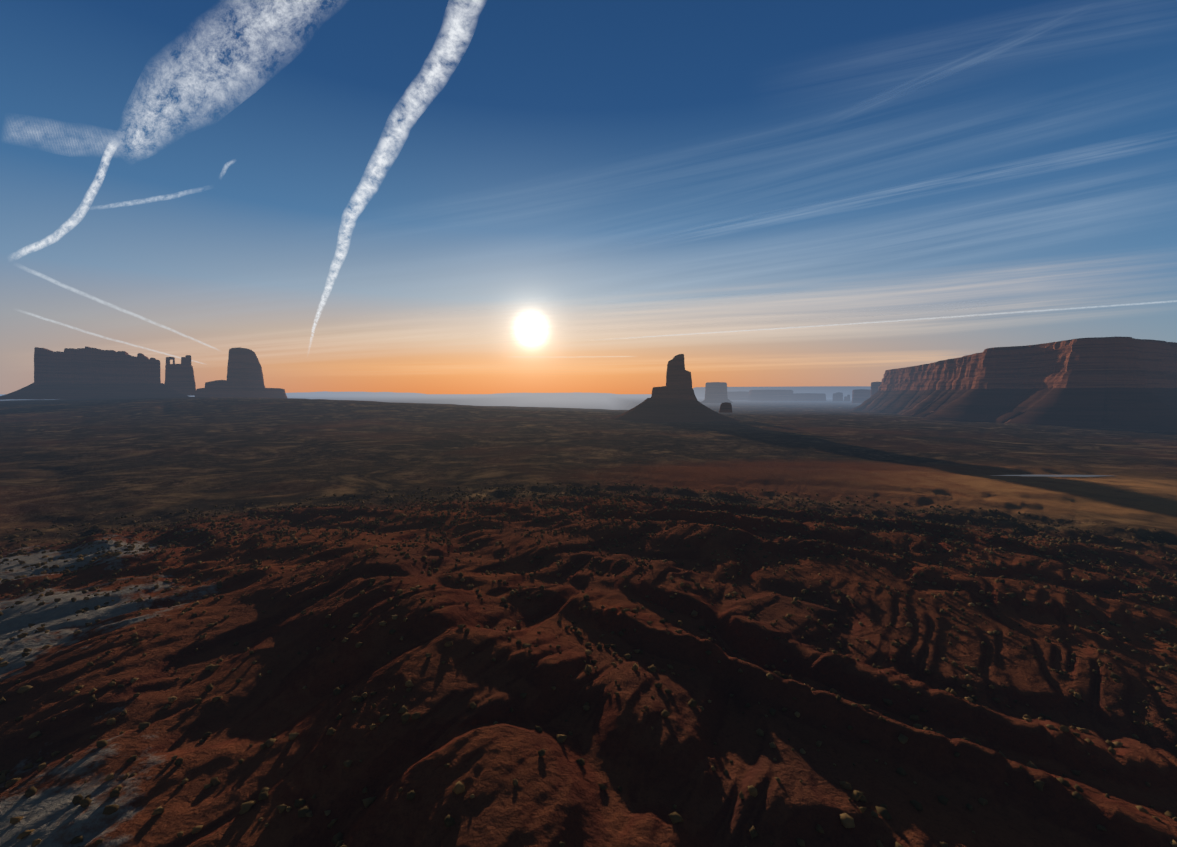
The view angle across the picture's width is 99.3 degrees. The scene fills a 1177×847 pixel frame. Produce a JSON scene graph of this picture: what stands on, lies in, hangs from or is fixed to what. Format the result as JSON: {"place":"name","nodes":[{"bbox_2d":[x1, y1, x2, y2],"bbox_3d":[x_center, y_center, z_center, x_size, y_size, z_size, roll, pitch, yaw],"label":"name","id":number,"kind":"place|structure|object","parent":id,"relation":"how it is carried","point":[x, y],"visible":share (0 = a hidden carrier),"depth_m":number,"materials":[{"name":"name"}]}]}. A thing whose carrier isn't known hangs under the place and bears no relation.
{"place":"outdoors","nodes":[
{"label":"outdoors","id":0,"kind":"place"},
{"bbox_2d":[22,144,114,253],"bbox_3d":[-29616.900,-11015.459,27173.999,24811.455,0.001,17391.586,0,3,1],"label":"contrail","id":1,"kind":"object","parent":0,"point":[83,209],"depth_m":25521.05,"materials":[{"name":"white"}]},
{"bbox_2d":[111,0,310,150],"bbox_3d":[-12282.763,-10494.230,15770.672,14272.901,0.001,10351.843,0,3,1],"label":"cloud","id":2,"kind":"structure","parent":0,"point":[272,21],"depth_m":13382.77,"materials":[{"name":"white"}]},
{"bbox_2d":[310,0,480,340],"bbox_3d":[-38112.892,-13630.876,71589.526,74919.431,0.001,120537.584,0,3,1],"label":"contrail","id":3,"kind":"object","parent":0,"point":[456,32],"depth_m":16669.13,"materials":[{"name":"white"}]},
{"bbox_2d":[286,391,619,398],"bbox_3d":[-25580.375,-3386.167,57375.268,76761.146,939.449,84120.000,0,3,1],"label":"ridges","id":4,"kind":"object","parent":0,"point":[395,393],"visible":0.21,"depth_m":88249.95,"materials":[{"name":"grey stone"}]},
{"bbox_2d":[0,394,1176,846],"bbox_3d":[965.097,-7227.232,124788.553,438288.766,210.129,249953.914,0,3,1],"label":"ground","id":5,"kind":"structure","parent":0,"point":[100,464],"depth_m":166.91,"materials":[{"name":"brown soil"}]},
{"bbox_2d":[0,382,189,399],"bbox_3d":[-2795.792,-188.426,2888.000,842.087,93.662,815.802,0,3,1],"label":"talus slope","id":6,"kind":"structure","parent":5,"relation":"on","point":[70,390],"depth_m":2718.35,"materials":[{"name":"brown stone"}]},
{"bbox_2d":[34,346,286,397],"bbox_3d":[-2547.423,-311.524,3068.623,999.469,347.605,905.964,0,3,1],"label":"buttes","id":7,"kind":"object","parent":5,"relation":"on","point":[245,379],"visible":0.67,"depth_m":2914.02,"materials":[{"name":"brown stone"}]},
{"bbox_2d":[0,482,1176,846],"bbox_3d":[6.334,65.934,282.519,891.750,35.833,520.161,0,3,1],"label":"scrub bushes","id":8,"kind":"object","parent":5,"relation":"on","point":[460,788],"visible":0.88,"depth_m":216.41,"materials":[{"name":"plant"}]},
{"bbox_2d":[609,398,739,421],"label":"talus slope","id":9,"kind":"structure","parent":5,"relation":"on","point":[666,410],"depth_m":1843.26,"materials":[{"name":"brown stone"}]},
{"bbox_2d":[651,354,731,412],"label":"butte","id":10,"kind":"object","parent":9,"relation":"on","point":[678,381],"visible":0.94,"depth_m":1918.81,"materials":[{"name":"brown stone"}]},
{"bbox_2d":[850,387,1176,429],"bbox_3d":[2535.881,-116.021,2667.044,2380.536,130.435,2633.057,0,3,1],"label":"talus slope","id":11,"kind":"structure","parent":5,"relation":"on","point":[1135,408],"depth_m":1611.68,"materials":[{"name":"brown stone"}]},
{"bbox_2d":[878,337,1176,390],"bbox_3d":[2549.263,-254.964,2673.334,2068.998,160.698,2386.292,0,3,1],"label":"mesa","id":12,"kind":"structure","parent":11,"relation":"on","point":[1111,362],"depth_m":1675.16,"materials":[{"name":"brown stone"}]},
{"bbox_2d":[0,0,1176,393],"label":"sky","id":13,"kind":"structure","parent":0,"point":[1034,183],"materials":[{"name":"blue"}]},
{"bbox_2d":[528,289,802,325],"bbox_3d":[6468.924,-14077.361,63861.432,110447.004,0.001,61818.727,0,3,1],"label":"cloud","id":14,"kind":"structure","parent":0,"point":[634,304],"depth_m":58284.27,"materials":[{"name":"white"}]},
{"bbox_2d":[433,301,987,339],"bbox_3d":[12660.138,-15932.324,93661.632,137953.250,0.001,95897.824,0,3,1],"label":"cloud","id":15,"kind":"structure","parent":0,"point":[770,321],"depth_m":72833.79,"materials":[{"name":"white"}]},
{"bbox_2d":[611,202,815,251],"bbox_3d":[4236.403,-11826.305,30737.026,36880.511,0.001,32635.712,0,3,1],"label":"cloud","id":16,"kind":"structure","parent":0,"point":[710,225],"depth_m":29905.04,"materials":[{"name":"white"}]},
{"bbox_2d":[693,382,880,402],"bbox_3d":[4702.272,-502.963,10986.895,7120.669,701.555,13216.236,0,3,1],"label":"distant mesas","id":17,"kind":"structure","parent":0,"point":[715,392],"depth_m":7493.38,"materials":[{"name":"grey stone"}]},
{"bbox_2d":[855,57,994,105],"bbox_3d":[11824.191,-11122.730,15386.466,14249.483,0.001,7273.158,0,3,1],"label":"cloud","id":18,"kind":"structure","parent":0,"point":[915,82],"depth_m":16536.96,"materials":[{"name":"white"}]},
{"bbox_2d":[993,475,1109,476],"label":"road","id":19,"kind":"structure","parent":0,"point":[1057,475],"depth_m":614.50,"materials":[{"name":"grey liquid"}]}
]}

